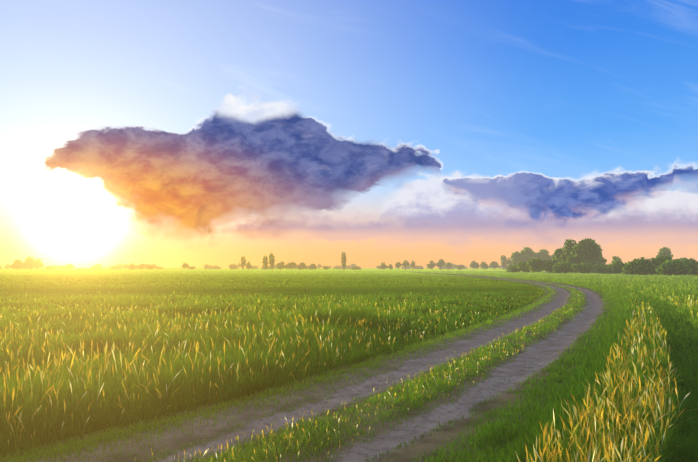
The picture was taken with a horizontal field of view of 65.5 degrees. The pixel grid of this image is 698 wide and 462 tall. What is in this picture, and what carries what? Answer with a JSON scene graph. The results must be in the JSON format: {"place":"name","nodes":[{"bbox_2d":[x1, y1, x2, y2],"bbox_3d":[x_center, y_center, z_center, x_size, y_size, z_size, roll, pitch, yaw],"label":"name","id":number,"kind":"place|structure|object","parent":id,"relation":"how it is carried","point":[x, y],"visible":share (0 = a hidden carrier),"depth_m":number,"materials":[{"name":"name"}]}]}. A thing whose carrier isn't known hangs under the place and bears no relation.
{"place":"outdoors","nodes":[
{"label":"outdoors","id":0,"kind":"place"},
{"bbox_2d":[1,272,621,461],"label":"dirt road","id":1,"kind":"structure","parent":0,"point":[449,412],"depth_m":6.66,"materials":[{"name":"grey soil"}]},
{"bbox_2d":[0,268,697,461],"bbox_3d":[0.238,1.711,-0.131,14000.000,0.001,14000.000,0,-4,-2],"label":"crop field","id":2,"kind":"structure","parent":0,"point":[243,270],"depth_m":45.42,"materials":[{"name":"green plant"}]},
{"bbox_2d":[10,259,22,269],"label":"tree","id":3,"kind":"object","parent":2,"relation":"on","point":[17,264],"visible":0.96,"depth_m":457.68,"materials":[{"name":"yellow plant"}]},
{"bbox_2d":[21,256,39,269],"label":"tree","id":4,"kind":"object","parent":2,"relation":"on","point":[29,262],"visible":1,"depth_m":457.92,"materials":[{"name":"yellow plant"}]},
{"bbox_2d":[34,258,43,269],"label":"tree","id":5,"kind":"object","parent":2,"relation":"on","point":[41,263],"visible":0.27,"depth_m":469.57,"materials":[{"name":"yellow plant"}]},
{"bbox_2d":[45,266,54,269],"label":"shrub","id":6,"kind":"object","parent":2,"relation":"on","point":[49,267],"visible":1,"depth_m":489.22,"materials":[{"name":"yellow plant"}]},
{"bbox_2d":[58,265,71,269],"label":"shrub","id":7,"kind":"object","parent":2,"relation":"on","point":[65,267],"visible":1,"depth_m":508.42,"materials":[{"name":"yellow plant"}]},
{"bbox_2d":[90,266,102,269],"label":"shrub","id":8,"kind":"object","parent":2,"relation":"on","point":[96,268],"visible":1,"depth_m":549.81,"materials":[{"name":"yellow plant"}]},
{"bbox_2d":[110,265,122,269],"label":"shrub","id":9,"kind":"object","parent":2,"relation":"on","point":[113,267],"visible":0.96,"depth_m":549.96,"materials":[{"name":"yellow plant"}]},
{"bbox_2d":[122,264,130,268],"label":"tree","id":10,"kind":"object","parent":2,"relation":"on","point":[125,266],"visible":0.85,"depth_m":675.40,"materials":[{"name":"yellow plant"}]},
{"bbox_2d":[128,263,135,269],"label":"tree","id":11,"kind":"object","parent":2,"relation":"on","point":[132,266],"visible":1,"depth_m":510.93,"materials":[{"name":"yellow plant"}]},
{"bbox_2d":[182,262,189,268],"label":"tree","id":12,"kind":"object","parent":2,"relation":"on","point":[185,265],"visible":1,"depth_m":493.35,"materials":[{"name":"orange plant"}]},
{"bbox_2d":[208,265,220,268],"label":"shrub","id":13,"kind":"object","parent":2,"relation":"on","point":[214,267],"visible":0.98,"depth_m":771.38,"materials":[{"name":"green plant"}]},
{"bbox_2d":[229,264,237,268],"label":"tree","id":14,"kind":"object","parent":2,"relation":"on","point":[232,266],"visible":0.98,"depth_m":676.04,"materials":[{"name":"green plant"}]},
{"bbox_2d":[241,256,246,267],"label":"tree","id":15,"kind":"object","parent":2,"relation":"on","point":[243,261],"visible":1,"depth_m":456.05,"materials":[{"name":"green plant"}]},
{"bbox_2d":[245,261,251,268],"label":"tree","id":16,"kind":"object","parent":2,"relation":"on","point":[248,265],"visible":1,"depth_m":475.62,"materials":[{"name":"green plant"}]},
{"bbox_2d":[262,255,268,269],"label":"tree","id":17,"kind":"object","parent":2,"relation":"on","point":[265,264],"visible":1,"depth_m":416.98,"materials":[{"name":"green plant"}]},
{"bbox_2d":[268,253,274,268],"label":"tree","id":18,"kind":"object","parent":2,"relation":"on","point":[271,260],"visible":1,"depth_m":426.94,"materials":[{"name":"green plant"}]},
{"bbox_2d":[276,261,285,269],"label":"tree","id":19,"kind":"object","parent":2,"relation":"on","point":[280,265],"visible":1,"depth_m":514.92,"materials":[{"name":"green plant"}]},
{"bbox_2d":[286,262,296,269],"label":"tree","id":20,"kind":"object","parent":2,"relation":"on","point":[290,265],"visible":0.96,"depth_m":535.31,"materials":[{"name":"green plant"}]},
{"bbox_2d":[297,262,307,269],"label":"tree","id":21,"kind":"object","parent":2,"relation":"on","point":[301,265],"visible":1,"depth_m":535.71,"materials":[{"name":"green plant"}]},
{"bbox_2d":[309,264,316,269],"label":"tree","id":22,"kind":"object","parent":2,"relation":"on","point":[312,266],"visible":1,"depth_m":536.40,"materials":[{"name":"green plant"}]},
{"bbox_2d":[341,252,346,268],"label":"tree","id":23,"kind":"object","parent":2,"relation":"on","point":[343,259],"visible":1,"depth_m":428.83,"materials":[{"name":"green plant"}]},
{"bbox_2d":[340,265,351,268],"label":"shrub","id":24,"kind":"object","parent":2,"relation":"on","point":[347,267],"visible":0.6,"depth_m":832.91,"materials":[{"name":"green plant"}]},
{"bbox_2d":[351,266,360,269],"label":"shrub","id":25,"kind":"object","parent":2,"relation":"on","point":[356,267],"visible":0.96,"depth_m":557.07,"materials":[{"name":"green plant"}]},
{"bbox_2d":[379,262,387,269],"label":"tree","id":26,"kind":"object","parent":2,"relation":"on","point":[382,266],"visible":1,"depth_m":478.41,"materials":[{"name":"green plant"}]},
{"bbox_2d":[395,262,401,269],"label":"tree","id":27,"kind":"object","parent":2,"relation":"on","point":[398,265],"visible":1,"depth_m":469.58,"materials":[{"name":"green plant"}]},
{"bbox_2d":[402,260,409,269],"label":"tree","id":28,"kind":"object","parent":2,"relation":"on","point":[406,264],"visible":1,"depth_m":469.70,"materials":[{"name":"green plant"}]},
{"bbox_2d":[410,260,414,269],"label":"tree","id":29,"kind":"object","parent":2,"relation":"on","point":[412,264],"visible":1,"depth_m":480.14,"materials":[{"name":"green plant"}]},
{"bbox_2d":[413,265,422,268],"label":"shrub","id":30,"kind":"object","parent":2,"relation":"on","point":[418,267],"visible":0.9,"depth_m":686.79,"materials":[{"name":"green plant"}]},
{"bbox_2d":[426,260,435,268],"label":"tree","id":31,"kind":"object","parent":2,"relation":"on","point":[432,264],"visible":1,"depth_m":449.90,"materials":[{"name":"green plant"}]},
{"bbox_2d":[435,259,445,269],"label":"tree","id":32,"kind":"object","parent":2,"relation":"on","point":[440,263],"visible":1,"depth_m":450.37,"materials":[{"name":"green plant"}]},
{"bbox_2d":[438,263,454,268],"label":"bush","id":33,"kind":"object","parent":2,"relation":"on","point":[444,267],"visible":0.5,"depth_m":710.31,"materials":[{"name":"green plant"}]},
{"bbox_2d":[445,262,451,269],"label":"tree","id":34,"kind":"object","parent":2,"relation":"on","point":[448,265],"visible":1,"depth_m":460.77,"materials":[{"name":"green plant"}]},
{"bbox_2d":[455,264,465,269],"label":"shrub","id":35,"kind":"object","parent":2,"relation":"on","point":[460,266],"visible":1,"depth_m":501.32,"materials":[{"name":"green plant"}]},
{"bbox_2d":[469,260,479,269],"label":"tree","id":36,"kind":"object","parent":2,"relation":"on","point":[476,265],"visible":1,"depth_m":430.61,"materials":[{"name":"green plant"}]},
{"bbox_2d":[480,261,488,268],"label":"tree","id":37,"kind":"object","parent":2,"relation":"on","point":[484,265],"visible":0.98,"depth_m":431.17,"materials":[{"name":"green plant"}]},
{"bbox_2d":[489,261,500,269],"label":"tree","id":38,"kind":"object","parent":2,"relation":"on","point":[493,264],"visible":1,"depth_m":441.01,"materials":[{"name":"green plant"}]},
{"bbox_2d":[500,255,507,268],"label":"tree","id":39,"kind":"object","parent":2,"relation":"on","point":[504,261],"visible":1,"depth_m":402.58,"materials":[{"name":"green plant"}]},
{"bbox_2d":[506,264,529,272],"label":"shrub","id":40,"kind":"object","parent":2,"relation":"on","point":[511,268],"visible":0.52,"depth_m":200.13,"materials":[{"name":"green plant"}]},
{"bbox_2d":[510,251,526,265],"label":"tree","id":41,"kind":"object","parent":2,"relation":"on","point":[516,257],"visible":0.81,"depth_m":330.28,"materials":[{"name":"green plant"}]},
{"bbox_2d":[520,247,536,261],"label":"tree","id":42,"kind":"object","parent":2,"relation":"on","point":[527,253],"visible":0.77,"depth_m":329.84,"materials":[{"name":"green plant"}]},
{"bbox_2d":[516,261,542,272],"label":"shrub","id":43,"kind":"object","parent":2,"relation":"on","point":[523,267],"visible":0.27,"depth_m":191.24,"materials":[{"name":"green plant"}]},
{"bbox_2d":[535,252,544,261],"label":"tree","id":44,"kind":"object","parent":2,"relation":"on","point":[539,255],"visible":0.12,"depth_m":330.62,"materials":[{"name":"green plant"}]},
{"bbox_2d":[526,258,560,272],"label":"shrub","id":45,"kind":"object","parent":2,"relation":"on","point":[546,265],"visible":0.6,"depth_m":181.72,"materials":[{"name":"green plant"}]},
{"bbox_2d":[539,249,550,259],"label":"tree","id":46,"kind":"object","parent":2,"relation":"on","point":[545,253],"visible":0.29,"depth_m":331.44,"materials":[{"name":"green plant"}]},
{"bbox_2d":[552,247,562,258],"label":"tree","id":47,"kind":"object","parent":2,"relation":"on","point":[557,252],"visible":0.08,"depth_m":191.54,"materials":[{"name":"green plant"}]},
{"bbox_2d":[552,261,576,273],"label":"shrub","id":48,"kind":"object","parent":2,"relation":"on","point":[557,268],"visible":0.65,"depth_m":165.66,"materials":[{"name":"green plant"}]},
{"bbox_2d":[558,239,576,263],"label":"tree","id":49,"kind":"object","parent":2,"relation":"on","point":[568,246],"visible":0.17,"depth_m":186.56,"materials":[{"name":"green plant"}]},
{"bbox_2d":[562,262,593,273],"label":"shrub","id":50,"kind":"object","parent":2,"relation":"on","point":[585,268],"visible":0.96,"depth_m":160.02,"materials":[{"name":"green plant"}]},
{"bbox_2d":[565,243,593,265],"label":"tree","id":51,"kind":"object","parent":2,"relation":"on","point":[578,253],"visible":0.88,"depth_m":179.48,"materials":[{"name":"green plant"}]},
{"bbox_2d":[578,238,602,263],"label":"tree","id":52,"kind":"object","parent":2,"relation":"on","point":[595,250],"visible":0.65,"depth_m":180.47,"materials":[{"name":"green plant"}]},
{"bbox_2d":[591,261,608,272],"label":"shrub","id":53,"kind":"object","parent":2,"relation":"on","point":[595,265],"visible":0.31,"depth_m":170.61,"materials":[{"name":"green plant"}]},
{"bbox_2d":[598,255,606,263],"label":"tree","id":54,"kind":"object","parent":2,"relation":"on","point":[602,260],"visible":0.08,"depth_m":185.36,"materials":[{"name":"green plant"}]},
{"bbox_2d":[596,261,629,273],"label":"shrub","id":55,"kind":"object","parent":2,"relation":"on","point":[607,268],"visible":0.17,"depth_m":149.74,"materials":[{"name":"green plant"}]},
{"bbox_2d":[606,260,625,273],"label":"shrub","id":56,"kind":"object","parent":2,"relation":"on","point":[620,263],"visible":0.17,"depth_m":149.15,"materials":[{"name":"green plant"}]},
{"bbox_2d":[611,256,621,263],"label":"tree","id":57,"kind":"object","parent":2,"relation":"on","point":[615,258],"visible":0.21,"depth_m":232.95,"materials":[{"name":"green plant"}]},
{"bbox_2d":[621,261,660,274],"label":"shrub","id":58,"kind":"object","parent":2,"relation":"on","point":[626,268],"visible":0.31,"depth_m":131.34,"materials":[{"name":"green plant"}]},
{"bbox_2d":[628,254,680,274],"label":"shrub","id":59,"kind":"object","parent":2,"relation":"on","point":[649,265],"visible":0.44,"depth_m":128.54,"materials":[{"name":"green plant"}]},
{"bbox_2d":[658,247,673,257],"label":"tree","id":60,"kind":"object","parent":2,"relation":"on","point":[663,250],"visible":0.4,"depth_m":222.81,"materials":[{"name":"green plant"}]},
{"bbox_2d":[654,262,694,275],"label":"shrub","id":61,"kind":"object","parent":2,"relation":"on","point":[660,269],"visible":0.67,"depth_m":119.06,"materials":[{"name":"green plant"}]},
{"bbox_2d":[662,257,697,275],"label":"shrub","id":62,"kind":"object","parent":2,"relation":"on","point":[692,263],"visible":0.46,"depth_m":120.35,"materials":[{"name":"green plant"}]},
{"bbox_2d":[0,0,697,267],"label":"sky","id":63,"kind":"structure","parent":0,"point":[163,133],"materials":[{"name":"blue"}]}
]}

